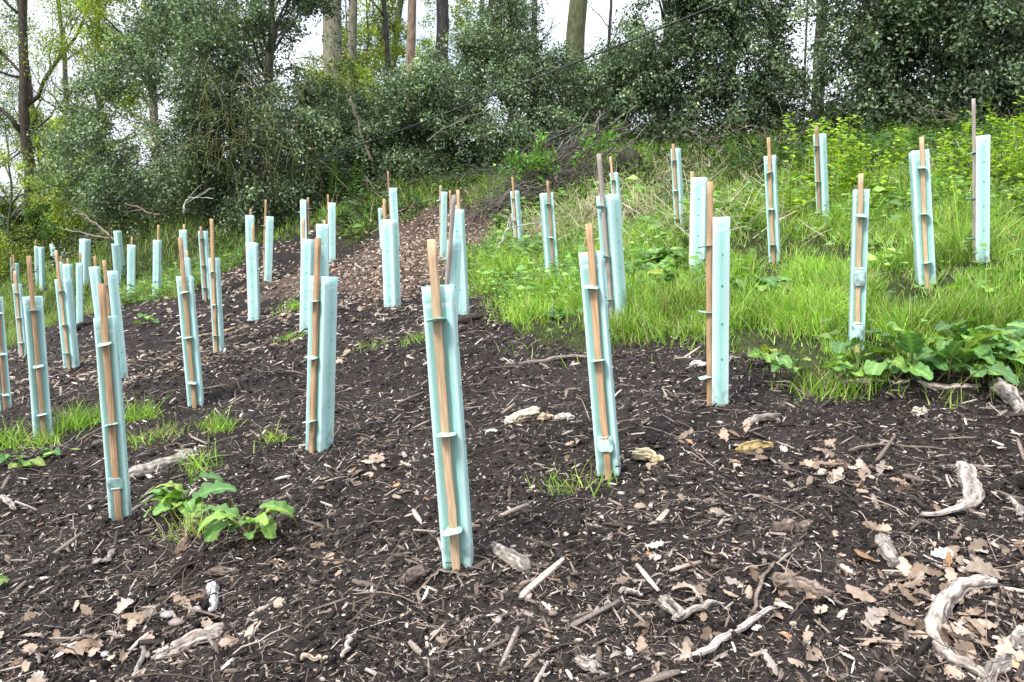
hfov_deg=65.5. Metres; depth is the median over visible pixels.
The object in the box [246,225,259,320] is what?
tree shelter
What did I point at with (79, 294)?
tree shelter
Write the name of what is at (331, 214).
tree shelter
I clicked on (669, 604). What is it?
wood chunk
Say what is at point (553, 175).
brushwood branch
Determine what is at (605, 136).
elder shoot
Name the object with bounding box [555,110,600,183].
brushwood branch
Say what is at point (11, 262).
tree shelter
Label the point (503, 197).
brushwood branch
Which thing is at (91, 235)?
dead branch
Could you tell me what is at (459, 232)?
tree shelter
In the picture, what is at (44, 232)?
shrub
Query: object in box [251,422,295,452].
grass tuft
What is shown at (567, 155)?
brushwood branch
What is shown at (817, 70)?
beech tree
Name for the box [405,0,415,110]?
dead tree
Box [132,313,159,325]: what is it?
dock plant
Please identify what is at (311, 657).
dead stick
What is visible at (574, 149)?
brushwood branch
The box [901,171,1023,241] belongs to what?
grass tuft
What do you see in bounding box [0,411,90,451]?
grass tuft
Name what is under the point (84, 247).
tree shelter
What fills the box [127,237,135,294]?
tree shelter
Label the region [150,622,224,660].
bark slab
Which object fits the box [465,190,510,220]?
brushwood branch
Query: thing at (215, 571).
wood chunk
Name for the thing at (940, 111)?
withered branch
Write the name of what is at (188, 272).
tree shelter
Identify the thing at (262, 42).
beech tree
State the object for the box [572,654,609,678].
wood chunk
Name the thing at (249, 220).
tree shelter
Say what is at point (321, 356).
tree shelter
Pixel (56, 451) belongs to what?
dock plant
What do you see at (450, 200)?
tree shelter
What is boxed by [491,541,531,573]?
wood chunk
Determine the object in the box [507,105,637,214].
brushwood branch
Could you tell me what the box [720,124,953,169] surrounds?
leafy weed
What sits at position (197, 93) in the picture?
holly tree
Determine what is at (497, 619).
stone
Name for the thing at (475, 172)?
brushwood branch
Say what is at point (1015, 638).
curved branch
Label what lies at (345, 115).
holly tree
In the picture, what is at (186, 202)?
dead branch
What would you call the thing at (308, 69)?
young beech
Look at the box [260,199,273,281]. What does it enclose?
tree shelter
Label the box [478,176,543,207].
brushwood branch
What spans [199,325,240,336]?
fallen branch
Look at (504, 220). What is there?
brushwood branch
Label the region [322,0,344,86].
beech tree
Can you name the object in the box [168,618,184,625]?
stone
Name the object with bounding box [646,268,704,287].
dock plant
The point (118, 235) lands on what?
tree shelter
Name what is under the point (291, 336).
grass tuft
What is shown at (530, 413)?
wood chunk
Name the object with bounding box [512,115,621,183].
brushwood branch
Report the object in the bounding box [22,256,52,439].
tree shelter
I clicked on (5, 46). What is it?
beech tree
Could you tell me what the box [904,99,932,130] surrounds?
withered branch
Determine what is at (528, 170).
brushwood branch
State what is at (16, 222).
shrub
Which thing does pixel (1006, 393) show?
fallen log
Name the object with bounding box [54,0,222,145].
young beech
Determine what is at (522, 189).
brushwood branch
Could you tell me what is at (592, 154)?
brushwood branch
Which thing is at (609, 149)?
brushwood branch
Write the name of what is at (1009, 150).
leafy weed
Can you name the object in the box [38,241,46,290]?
tree shelter
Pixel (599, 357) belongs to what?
tree shelter
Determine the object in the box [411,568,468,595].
dead twig
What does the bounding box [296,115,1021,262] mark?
dry stems
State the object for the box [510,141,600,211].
brushwood branch
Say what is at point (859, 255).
tree shelter
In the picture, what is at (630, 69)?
holly tree
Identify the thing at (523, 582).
wood chunk
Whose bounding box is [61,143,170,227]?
shrub
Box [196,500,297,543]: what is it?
dock plant
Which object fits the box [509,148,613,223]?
brushwood branch
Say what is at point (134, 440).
grass tuft
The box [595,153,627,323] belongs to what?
tree shelter
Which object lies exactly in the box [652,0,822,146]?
holly tree
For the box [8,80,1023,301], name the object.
undergrowth
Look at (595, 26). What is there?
sky
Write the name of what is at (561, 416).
wood chunk
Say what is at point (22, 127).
beech tree
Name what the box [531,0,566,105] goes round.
beech tree
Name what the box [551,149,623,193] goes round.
brushwood branch
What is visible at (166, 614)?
stone
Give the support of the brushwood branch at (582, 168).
on the ground at (576, 345)
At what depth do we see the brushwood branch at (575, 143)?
11.68 m
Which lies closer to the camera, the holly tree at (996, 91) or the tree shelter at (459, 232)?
the tree shelter at (459, 232)
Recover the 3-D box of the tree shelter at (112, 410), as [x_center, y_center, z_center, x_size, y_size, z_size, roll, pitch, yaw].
[-1.422,0.445,2.855,0.070,1.301,0.120,-3,7,-16]
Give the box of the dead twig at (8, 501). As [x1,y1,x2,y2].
[0,494,16,510]
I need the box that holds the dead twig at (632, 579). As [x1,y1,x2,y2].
[622,569,668,581]
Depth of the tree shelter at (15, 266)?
13.65 m
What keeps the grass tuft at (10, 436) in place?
on the ground at (576, 345)
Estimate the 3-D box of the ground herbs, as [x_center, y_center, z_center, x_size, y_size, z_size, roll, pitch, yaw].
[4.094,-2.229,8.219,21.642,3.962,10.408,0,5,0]
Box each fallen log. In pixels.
[76,320,93,330]
[458,312,492,324]
[840,378,980,390]
[988,377,1023,412]
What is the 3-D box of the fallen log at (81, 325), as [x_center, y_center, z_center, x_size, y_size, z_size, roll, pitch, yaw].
[-4.980,-0.177,9.205,0.275,0.117,0.309,3,6,29]
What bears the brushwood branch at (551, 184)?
on the ground at (576, 345)
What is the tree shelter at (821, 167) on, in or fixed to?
on the ground at (576, 345)
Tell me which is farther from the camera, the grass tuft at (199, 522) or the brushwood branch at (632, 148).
the brushwood branch at (632, 148)
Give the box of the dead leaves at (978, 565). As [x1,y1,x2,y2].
[0,185,1023,681]
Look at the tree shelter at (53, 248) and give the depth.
16.70 m
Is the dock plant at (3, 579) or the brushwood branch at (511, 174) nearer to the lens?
the dock plant at (3, 579)
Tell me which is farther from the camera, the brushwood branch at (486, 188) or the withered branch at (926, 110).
the brushwood branch at (486, 188)
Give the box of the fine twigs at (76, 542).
[0,280,1023,681]
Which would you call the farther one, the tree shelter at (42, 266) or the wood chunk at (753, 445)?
the tree shelter at (42, 266)
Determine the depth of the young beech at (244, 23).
20.71 m
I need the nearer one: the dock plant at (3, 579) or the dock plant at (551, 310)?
the dock plant at (3, 579)
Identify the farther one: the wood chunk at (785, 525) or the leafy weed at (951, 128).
the leafy weed at (951, 128)
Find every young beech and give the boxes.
[0,112,93,276]
[4,102,96,259]
[30,13,151,243]
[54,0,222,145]
[172,0,297,146]
[294,0,390,120]
[309,0,416,119]
[372,28,435,140]
[400,0,528,111]
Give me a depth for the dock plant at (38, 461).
3.63 m
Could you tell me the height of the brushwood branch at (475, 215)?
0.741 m
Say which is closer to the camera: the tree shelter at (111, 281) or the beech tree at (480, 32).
the tree shelter at (111, 281)
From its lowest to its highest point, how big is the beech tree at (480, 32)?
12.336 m
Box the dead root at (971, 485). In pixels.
[919,461,984,516]
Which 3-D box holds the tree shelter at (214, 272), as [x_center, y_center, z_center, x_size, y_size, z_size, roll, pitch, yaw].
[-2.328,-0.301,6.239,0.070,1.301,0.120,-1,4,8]
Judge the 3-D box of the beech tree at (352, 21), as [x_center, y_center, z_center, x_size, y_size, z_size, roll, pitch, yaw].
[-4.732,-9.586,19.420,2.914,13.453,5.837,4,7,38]
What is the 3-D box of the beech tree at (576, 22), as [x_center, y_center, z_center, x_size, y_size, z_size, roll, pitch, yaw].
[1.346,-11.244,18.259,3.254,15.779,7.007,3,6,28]
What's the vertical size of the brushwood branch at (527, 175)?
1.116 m
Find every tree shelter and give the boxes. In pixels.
[0,296,11,411]
[10,250,12,281]
[12,271,26,355]
[13,255,19,283]
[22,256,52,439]
[34,240,38,283]
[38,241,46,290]
[51,245,55,264]
[54,250,79,369]
[59,256,62,278]
[62,258,75,314]
[76,253,83,323]
[79,235,90,286]
[89,256,100,316]
[93,283,131,520]
[102,260,127,378]
[108,225,121,285]
[113,224,125,275]
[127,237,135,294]
[153,225,162,298]
[176,238,203,407]
[179,224,187,271]
[184,251,191,275]
[198,226,209,301]
[208,219,224,351]
[245,209,254,242]
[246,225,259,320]
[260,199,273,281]
[295,218,313,333]
[300,197,310,238]
[302,238,337,453]
[316,220,328,276]
[324,194,335,261]
[378,205,386,248]
[379,199,400,307]
[385,171,399,247]
[421,239,473,569]
[435,185,446,257]
[439,195,461,325]
[448,190,456,215]
[450,190,469,315]
[510,177,522,247]
[539,180,558,274]
[579,223,620,481]
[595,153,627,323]
[609,156,623,232]
[670,144,684,233]
[685,171,707,273]
[698,181,729,405]
[764,137,780,264]
[811,126,829,225]
[848,173,869,351]
[909,137,935,288]
[966,98,990,262]
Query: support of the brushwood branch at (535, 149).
on the ground at (576, 345)
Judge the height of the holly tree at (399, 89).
2.912 m
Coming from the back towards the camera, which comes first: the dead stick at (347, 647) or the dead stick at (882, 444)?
the dead stick at (882, 444)
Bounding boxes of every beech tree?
[0,0,46,247]
[0,0,93,197]
[0,0,112,170]
[0,0,124,261]
[9,0,166,174]
[33,0,175,183]
[227,0,296,160]
[321,0,484,117]
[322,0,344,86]
[342,0,380,88]
[358,0,390,113]
[435,0,513,111]
[476,0,533,123]
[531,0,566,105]
[565,0,587,99]
[566,0,631,50]
[802,0,813,122]
[811,0,827,119]
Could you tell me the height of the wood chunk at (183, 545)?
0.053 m
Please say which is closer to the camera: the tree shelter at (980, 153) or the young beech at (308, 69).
the tree shelter at (980, 153)
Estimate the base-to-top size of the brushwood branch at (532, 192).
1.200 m
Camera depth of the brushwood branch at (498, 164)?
12.11 m
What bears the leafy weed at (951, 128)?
on the ground at (576, 345)
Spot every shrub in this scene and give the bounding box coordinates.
[0,191,81,261]
[0,192,46,275]
[19,145,139,256]
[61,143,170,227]
[287,50,392,175]
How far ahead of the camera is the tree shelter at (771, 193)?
5.62 m
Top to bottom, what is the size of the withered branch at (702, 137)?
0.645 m
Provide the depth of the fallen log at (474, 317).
5.45 m
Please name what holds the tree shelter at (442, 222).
on the ground at (576, 345)
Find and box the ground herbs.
[119,106,1023,362]
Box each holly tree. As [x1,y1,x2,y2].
[24,0,301,239]
[139,0,367,241]
[237,72,359,182]
[281,77,426,189]
[341,41,513,182]
[409,0,611,171]
[516,45,638,159]
[571,33,681,147]
[589,0,753,148]
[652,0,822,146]
[787,0,1007,135]
[826,0,1023,135]
[923,0,1023,122]
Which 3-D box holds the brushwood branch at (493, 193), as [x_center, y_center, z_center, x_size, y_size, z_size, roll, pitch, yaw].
[-0.025,-2.256,11.658,2.020,1.477,0.506,-2,6,-19]
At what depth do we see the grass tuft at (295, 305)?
7.55 m
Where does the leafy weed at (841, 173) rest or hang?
on the ground at (576, 345)
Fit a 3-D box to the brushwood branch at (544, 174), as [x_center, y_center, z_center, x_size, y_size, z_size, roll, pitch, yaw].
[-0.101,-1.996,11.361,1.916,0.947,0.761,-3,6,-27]
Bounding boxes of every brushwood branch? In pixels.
[422,202,510,233]
[428,163,519,183]
[444,144,565,205]
[447,162,510,204]
[448,142,565,221]
[448,172,568,216]
[448,177,536,227]
[456,130,580,185]
[459,157,563,176]
[462,144,580,201]
[465,169,572,223]
[465,178,545,235]
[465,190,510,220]
[465,194,510,227]
[465,203,534,230]
[467,161,590,213]
[471,141,562,213]
[471,170,556,211]
[472,178,566,207]
[475,113,587,176]
[475,131,580,205]
[478,157,591,175]
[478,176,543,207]
[481,149,569,210]
[483,157,560,203]
[483,161,579,209]
[485,125,574,184]
[485,139,577,195]
[487,155,573,213]
[490,122,632,179]
[490,159,564,231]
[493,129,571,180]
[495,136,572,187]
[495,151,566,216]
[495,155,588,215]
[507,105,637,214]
[508,144,584,191]
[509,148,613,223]
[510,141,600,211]
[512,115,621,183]
[517,137,584,190]
[527,156,611,206]
[530,112,605,193]
[531,144,589,190]
[532,151,584,185]
[541,156,596,190]
[544,122,641,185]
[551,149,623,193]
[552,136,655,180]
[552,142,633,163]
[553,153,637,187]
[554,137,590,168]
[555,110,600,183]
[557,129,593,197]
[559,135,621,185]
[561,127,645,179]
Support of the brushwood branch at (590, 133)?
on the ground at (576, 345)
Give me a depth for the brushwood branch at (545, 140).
12.24 m
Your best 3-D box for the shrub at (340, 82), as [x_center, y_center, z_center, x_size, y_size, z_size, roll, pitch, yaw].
[-3.442,-4.346,16.740,2.477,3.131,2.350,0,5,0]
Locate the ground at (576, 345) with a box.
[0,131,1023,681]
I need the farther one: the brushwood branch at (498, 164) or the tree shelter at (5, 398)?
the brushwood branch at (498, 164)
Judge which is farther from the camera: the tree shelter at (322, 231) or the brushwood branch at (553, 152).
the brushwood branch at (553, 152)
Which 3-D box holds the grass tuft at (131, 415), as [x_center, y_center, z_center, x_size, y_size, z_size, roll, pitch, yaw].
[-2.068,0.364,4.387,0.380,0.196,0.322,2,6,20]
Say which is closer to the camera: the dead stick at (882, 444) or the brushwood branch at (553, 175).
the dead stick at (882, 444)
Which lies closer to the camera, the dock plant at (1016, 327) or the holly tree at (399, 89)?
the dock plant at (1016, 327)
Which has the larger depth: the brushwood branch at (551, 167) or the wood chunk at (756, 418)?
the brushwood branch at (551, 167)
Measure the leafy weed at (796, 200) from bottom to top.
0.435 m
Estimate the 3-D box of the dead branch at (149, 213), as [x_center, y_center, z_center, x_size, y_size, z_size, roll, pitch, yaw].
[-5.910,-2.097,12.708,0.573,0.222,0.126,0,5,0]
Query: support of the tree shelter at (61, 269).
on the ground at (576, 345)
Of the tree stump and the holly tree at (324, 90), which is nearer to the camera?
the tree stump
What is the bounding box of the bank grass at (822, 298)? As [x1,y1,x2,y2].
[0,110,1023,410]
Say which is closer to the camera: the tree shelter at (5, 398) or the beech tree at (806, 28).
the tree shelter at (5, 398)
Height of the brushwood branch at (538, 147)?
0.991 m
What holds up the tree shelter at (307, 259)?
on the ground at (576, 345)
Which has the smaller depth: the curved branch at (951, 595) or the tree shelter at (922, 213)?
the curved branch at (951, 595)
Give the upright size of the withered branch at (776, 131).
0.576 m
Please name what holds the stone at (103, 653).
on the ground at (576, 345)
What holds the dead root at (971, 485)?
on the ground at (576, 345)
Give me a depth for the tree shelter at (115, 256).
13.01 m
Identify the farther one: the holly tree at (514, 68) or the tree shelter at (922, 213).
the holly tree at (514, 68)
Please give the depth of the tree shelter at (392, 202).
9.77 m
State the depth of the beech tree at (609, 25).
23.17 m
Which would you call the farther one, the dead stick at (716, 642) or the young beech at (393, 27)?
the young beech at (393, 27)
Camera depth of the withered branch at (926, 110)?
10.19 m
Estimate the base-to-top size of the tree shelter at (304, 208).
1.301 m
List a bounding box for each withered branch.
[674,123,753,156]
[675,113,730,152]
[696,107,731,150]
[739,114,784,142]
[750,125,806,144]
[897,103,996,126]
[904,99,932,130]
[909,94,942,130]
[927,109,960,121]
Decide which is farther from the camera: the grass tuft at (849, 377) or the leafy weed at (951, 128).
the leafy weed at (951, 128)
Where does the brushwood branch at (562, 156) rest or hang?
on the ground at (576, 345)
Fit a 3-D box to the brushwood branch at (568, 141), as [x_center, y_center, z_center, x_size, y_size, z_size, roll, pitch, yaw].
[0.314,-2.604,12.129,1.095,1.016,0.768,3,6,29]
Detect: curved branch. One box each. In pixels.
[923,574,997,677]
[980,629,1023,681]
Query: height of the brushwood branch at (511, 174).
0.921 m
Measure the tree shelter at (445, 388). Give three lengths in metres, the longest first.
1.301 x 0.130 x 0.082 m
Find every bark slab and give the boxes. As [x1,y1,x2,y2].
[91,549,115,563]
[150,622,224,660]
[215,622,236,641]
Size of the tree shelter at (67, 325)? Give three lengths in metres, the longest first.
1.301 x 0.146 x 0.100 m
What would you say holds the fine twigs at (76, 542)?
on the ground at (576, 345)
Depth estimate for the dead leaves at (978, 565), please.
2.10 m
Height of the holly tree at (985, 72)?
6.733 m
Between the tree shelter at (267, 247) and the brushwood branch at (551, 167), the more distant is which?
the brushwood branch at (551, 167)
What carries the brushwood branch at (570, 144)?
on the ground at (576, 345)
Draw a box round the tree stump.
[613,147,643,179]
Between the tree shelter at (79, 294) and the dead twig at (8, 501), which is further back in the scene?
the tree shelter at (79, 294)
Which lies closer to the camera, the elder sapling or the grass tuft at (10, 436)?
the grass tuft at (10, 436)
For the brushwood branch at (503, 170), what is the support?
on the ground at (576, 345)
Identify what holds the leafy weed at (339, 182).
on the ground at (576, 345)
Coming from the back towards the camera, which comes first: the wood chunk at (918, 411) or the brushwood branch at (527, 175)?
the brushwood branch at (527, 175)
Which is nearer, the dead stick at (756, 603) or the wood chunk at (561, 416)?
the dead stick at (756, 603)
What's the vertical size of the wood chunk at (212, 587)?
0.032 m
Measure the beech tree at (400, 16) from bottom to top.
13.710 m
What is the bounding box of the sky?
[0,0,1009,244]
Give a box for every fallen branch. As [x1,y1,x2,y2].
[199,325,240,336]
[505,354,586,364]
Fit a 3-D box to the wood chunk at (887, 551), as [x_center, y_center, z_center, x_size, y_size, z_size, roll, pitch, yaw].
[1.013,0.567,2.156,0.048,0.069,0.109,0,5,5]
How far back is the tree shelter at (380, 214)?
10.51 m
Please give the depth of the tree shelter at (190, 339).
4.55 m
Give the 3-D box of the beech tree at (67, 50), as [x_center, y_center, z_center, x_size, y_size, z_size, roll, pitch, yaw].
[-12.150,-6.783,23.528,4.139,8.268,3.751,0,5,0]
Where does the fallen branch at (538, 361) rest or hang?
on the ground at (576, 345)
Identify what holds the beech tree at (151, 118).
on the ground at (576, 345)
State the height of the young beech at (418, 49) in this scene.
6.078 m
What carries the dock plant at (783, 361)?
on the ground at (576, 345)
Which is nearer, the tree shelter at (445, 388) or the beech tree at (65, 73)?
the tree shelter at (445, 388)
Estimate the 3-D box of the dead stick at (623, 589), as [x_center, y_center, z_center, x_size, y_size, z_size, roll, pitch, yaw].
[0.291,0.614,1.954,0.063,0.020,0.022,2,6,18]
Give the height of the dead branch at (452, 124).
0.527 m
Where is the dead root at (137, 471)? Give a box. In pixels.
[129,448,195,479]
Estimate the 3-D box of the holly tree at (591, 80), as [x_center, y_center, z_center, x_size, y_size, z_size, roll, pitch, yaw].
[2.329,-4.698,16.325,3.088,2.876,3.058,0,5,0]
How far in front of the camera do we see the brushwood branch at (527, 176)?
11.29 m
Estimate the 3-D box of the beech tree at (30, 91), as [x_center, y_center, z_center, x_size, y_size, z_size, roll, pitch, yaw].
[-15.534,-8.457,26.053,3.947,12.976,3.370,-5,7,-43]
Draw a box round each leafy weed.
[325,160,365,202]
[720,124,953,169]
[743,176,882,225]
[780,111,905,212]
[834,127,1023,190]
[876,96,1017,167]
[939,95,1023,187]
[940,171,1023,221]
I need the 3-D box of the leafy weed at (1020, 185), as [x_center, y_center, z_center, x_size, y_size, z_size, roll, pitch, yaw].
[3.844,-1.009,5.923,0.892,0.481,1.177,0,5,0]
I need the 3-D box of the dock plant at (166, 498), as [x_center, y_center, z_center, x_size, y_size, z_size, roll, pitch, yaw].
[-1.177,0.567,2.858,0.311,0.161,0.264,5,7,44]
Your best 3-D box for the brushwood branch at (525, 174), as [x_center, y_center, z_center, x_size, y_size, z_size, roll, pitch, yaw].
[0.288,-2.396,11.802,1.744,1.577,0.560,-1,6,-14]
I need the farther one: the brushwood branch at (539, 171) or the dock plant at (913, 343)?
the brushwood branch at (539, 171)
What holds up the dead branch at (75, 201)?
attached to the holly tree at (115, 186)
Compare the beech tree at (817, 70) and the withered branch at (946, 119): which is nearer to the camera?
the withered branch at (946, 119)
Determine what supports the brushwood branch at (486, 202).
on the ground at (576, 345)
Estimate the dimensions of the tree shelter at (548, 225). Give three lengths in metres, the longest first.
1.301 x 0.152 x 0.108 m
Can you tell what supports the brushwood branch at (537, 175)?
on the ground at (576, 345)
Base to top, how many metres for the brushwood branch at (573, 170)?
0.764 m
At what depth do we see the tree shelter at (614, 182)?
8.20 m
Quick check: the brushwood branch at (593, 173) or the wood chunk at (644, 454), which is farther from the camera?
the brushwood branch at (593, 173)
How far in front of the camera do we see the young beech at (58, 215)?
20.10 m
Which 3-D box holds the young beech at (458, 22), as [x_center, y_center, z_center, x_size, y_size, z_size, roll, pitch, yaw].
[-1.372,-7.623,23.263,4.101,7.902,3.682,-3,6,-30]
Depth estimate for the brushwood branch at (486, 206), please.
11.57 m
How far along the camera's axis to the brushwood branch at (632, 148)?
11.51 m
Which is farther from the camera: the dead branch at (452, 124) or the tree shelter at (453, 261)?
the dead branch at (452, 124)
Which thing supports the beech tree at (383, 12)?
on the ground at (576, 345)
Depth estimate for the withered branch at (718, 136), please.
11.00 m
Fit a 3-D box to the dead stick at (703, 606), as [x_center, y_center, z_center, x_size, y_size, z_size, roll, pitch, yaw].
[0.466,0.635,1.903,0.199,0.038,0.037,-3,6,-33]
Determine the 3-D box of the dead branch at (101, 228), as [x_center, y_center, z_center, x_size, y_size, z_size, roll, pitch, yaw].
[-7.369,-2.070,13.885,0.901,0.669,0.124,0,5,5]
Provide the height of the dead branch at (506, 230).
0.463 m
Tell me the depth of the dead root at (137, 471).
3.49 m
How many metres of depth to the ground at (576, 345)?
2.96 m
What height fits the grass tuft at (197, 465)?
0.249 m
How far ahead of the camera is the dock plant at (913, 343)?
3.20 m
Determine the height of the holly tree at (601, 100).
2.685 m
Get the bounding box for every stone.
[101,651,109,656]
[160,611,172,618]
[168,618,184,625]
[494,616,501,623]
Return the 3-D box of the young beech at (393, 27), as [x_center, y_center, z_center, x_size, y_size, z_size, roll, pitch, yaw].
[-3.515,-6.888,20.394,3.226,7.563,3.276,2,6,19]
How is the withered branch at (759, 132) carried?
on the ground at (576, 345)
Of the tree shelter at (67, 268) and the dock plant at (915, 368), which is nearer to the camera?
the dock plant at (915, 368)
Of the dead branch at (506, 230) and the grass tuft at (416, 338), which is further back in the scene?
the dead branch at (506, 230)
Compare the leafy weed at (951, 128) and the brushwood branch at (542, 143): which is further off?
the brushwood branch at (542, 143)
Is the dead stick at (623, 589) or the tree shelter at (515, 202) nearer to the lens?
the dead stick at (623, 589)
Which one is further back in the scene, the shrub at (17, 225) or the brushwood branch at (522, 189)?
the shrub at (17, 225)
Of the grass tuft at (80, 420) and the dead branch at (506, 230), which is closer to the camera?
the grass tuft at (80, 420)
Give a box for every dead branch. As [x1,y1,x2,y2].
[10,191,138,202]
[56,224,122,240]
[71,206,113,240]
[125,203,160,216]
[183,185,212,213]
[426,111,483,140]
[498,211,557,244]
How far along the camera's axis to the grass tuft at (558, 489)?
2.58 m
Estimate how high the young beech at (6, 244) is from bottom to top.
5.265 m
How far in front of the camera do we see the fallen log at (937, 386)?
3.22 m
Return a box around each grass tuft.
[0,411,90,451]
[0,412,54,451]
[39,395,101,434]
[97,393,172,422]
[125,415,190,450]
[146,496,250,554]
[160,424,222,479]
[188,404,247,434]
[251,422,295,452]
[267,294,299,313]
[273,330,307,342]
[342,338,393,356]
[382,324,425,347]
[455,164,512,206]
[525,455,618,500]
[765,358,873,404]
[810,352,912,400]
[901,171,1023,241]
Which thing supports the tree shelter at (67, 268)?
on the ground at (576, 345)
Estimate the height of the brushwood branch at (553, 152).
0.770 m
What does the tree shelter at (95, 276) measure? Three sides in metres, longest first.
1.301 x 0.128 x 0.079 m
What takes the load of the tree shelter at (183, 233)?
on the ground at (576, 345)
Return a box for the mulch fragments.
[0,207,1023,681]
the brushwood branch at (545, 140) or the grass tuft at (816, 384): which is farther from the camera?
the brushwood branch at (545, 140)
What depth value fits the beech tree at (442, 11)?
19.18 m
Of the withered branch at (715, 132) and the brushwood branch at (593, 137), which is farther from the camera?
the brushwood branch at (593, 137)
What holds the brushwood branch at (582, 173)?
on the ground at (576, 345)
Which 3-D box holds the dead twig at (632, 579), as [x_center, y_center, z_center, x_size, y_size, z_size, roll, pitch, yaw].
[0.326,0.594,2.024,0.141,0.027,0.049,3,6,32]
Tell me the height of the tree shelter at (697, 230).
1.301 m
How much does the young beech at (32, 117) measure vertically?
5.412 m
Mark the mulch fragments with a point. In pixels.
(590, 613)
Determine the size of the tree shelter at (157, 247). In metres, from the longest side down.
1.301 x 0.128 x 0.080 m
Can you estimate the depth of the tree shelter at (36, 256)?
14.37 m
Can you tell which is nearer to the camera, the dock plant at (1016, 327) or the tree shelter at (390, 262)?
the dock plant at (1016, 327)
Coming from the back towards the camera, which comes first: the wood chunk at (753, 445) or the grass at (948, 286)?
the grass at (948, 286)
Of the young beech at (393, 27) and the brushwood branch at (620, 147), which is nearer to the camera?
the brushwood branch at (620, 147)
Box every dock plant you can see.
[0,453,47,468]
[0,573,11,584]
[37,446,78,456]
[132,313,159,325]
[139,471,235,522]
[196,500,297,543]
[545,308,573,318]
[628,246,688,275]
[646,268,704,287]
[692,270,789,291]
[747,344,785,363]
[771,352,863,383]
[830,323,1023,385]
[835,347,960,382]
[924,316,1023,368]
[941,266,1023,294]
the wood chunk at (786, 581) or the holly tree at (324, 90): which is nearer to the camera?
the wood chunk at (786, 581)
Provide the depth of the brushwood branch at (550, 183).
11.02 m
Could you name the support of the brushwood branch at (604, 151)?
on the ground at (576, 345)
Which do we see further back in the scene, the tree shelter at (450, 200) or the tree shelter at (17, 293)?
the tree shelter at (450, 200)
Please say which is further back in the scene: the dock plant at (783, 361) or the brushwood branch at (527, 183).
the brushwood branch at (527, 183)
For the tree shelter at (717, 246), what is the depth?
3.14 m
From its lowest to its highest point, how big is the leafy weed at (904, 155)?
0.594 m
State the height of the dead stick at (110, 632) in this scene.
0.063 m
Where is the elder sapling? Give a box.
[493,129,570,208]
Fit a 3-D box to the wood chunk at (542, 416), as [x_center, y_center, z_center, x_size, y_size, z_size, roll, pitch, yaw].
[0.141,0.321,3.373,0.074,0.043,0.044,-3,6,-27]
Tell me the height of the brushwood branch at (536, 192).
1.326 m
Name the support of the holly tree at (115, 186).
on the ground at (576, 345)
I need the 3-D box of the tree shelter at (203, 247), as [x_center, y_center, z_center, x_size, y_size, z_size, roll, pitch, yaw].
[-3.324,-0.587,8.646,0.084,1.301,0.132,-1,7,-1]
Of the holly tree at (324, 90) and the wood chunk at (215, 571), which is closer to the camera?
the wood chunk at (215, 571)
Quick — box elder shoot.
[564,122,623,196]
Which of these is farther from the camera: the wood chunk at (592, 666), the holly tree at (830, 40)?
the holly tree at (830, 40)
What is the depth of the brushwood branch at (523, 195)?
11.42 m
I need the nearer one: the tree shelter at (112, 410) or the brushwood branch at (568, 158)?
the tree shelter at (112, 410)
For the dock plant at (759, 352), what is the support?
on the ground at (576, 345)
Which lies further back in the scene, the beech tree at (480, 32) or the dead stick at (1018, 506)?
the beech tree at (480, 32)
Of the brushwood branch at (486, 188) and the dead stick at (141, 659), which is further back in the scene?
the brushwood branch at (486, 188)
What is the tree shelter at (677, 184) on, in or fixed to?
on the ground at (576, 345)
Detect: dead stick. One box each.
[80,629,125,638]
[131,625,146,679]
[300,653,327,661]
[340,628,358,657]
[618,586,642,596]
[673,597,729,621]
[674,603,785,663]
[747,561,775,618]
[848,443,948,451]
[1006,496,1023,522]
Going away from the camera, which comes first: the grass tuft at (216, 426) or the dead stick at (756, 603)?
the dead stick at (756, 603)
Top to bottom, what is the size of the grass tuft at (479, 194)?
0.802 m
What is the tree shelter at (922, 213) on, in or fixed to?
on the ground at (576, 345)
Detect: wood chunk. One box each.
[173,536,190,556]
[196,567,236,575]
[206,581,219,612]
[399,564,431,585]
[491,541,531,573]
[502,577,535,592]
[504,406,539,426]
[537,412,553,421]
[554,413,574,421]
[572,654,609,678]
[631,447,663,462]
[658,594,685,621]
[689,360,705,367]
[734,439,773,452]
[748,413,780,424]
[769,518,813,533]
[769,572,833,598]
[874,533,900,568]
[911,406,927,416]
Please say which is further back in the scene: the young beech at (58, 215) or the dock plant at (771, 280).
the young beech at (58, 215)
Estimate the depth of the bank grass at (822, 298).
5.25 m
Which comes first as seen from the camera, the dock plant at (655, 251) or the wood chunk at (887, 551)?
the wood chunk at (887, 551)
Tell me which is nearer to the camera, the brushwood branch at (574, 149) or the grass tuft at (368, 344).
the grass tuft at (368, 344)

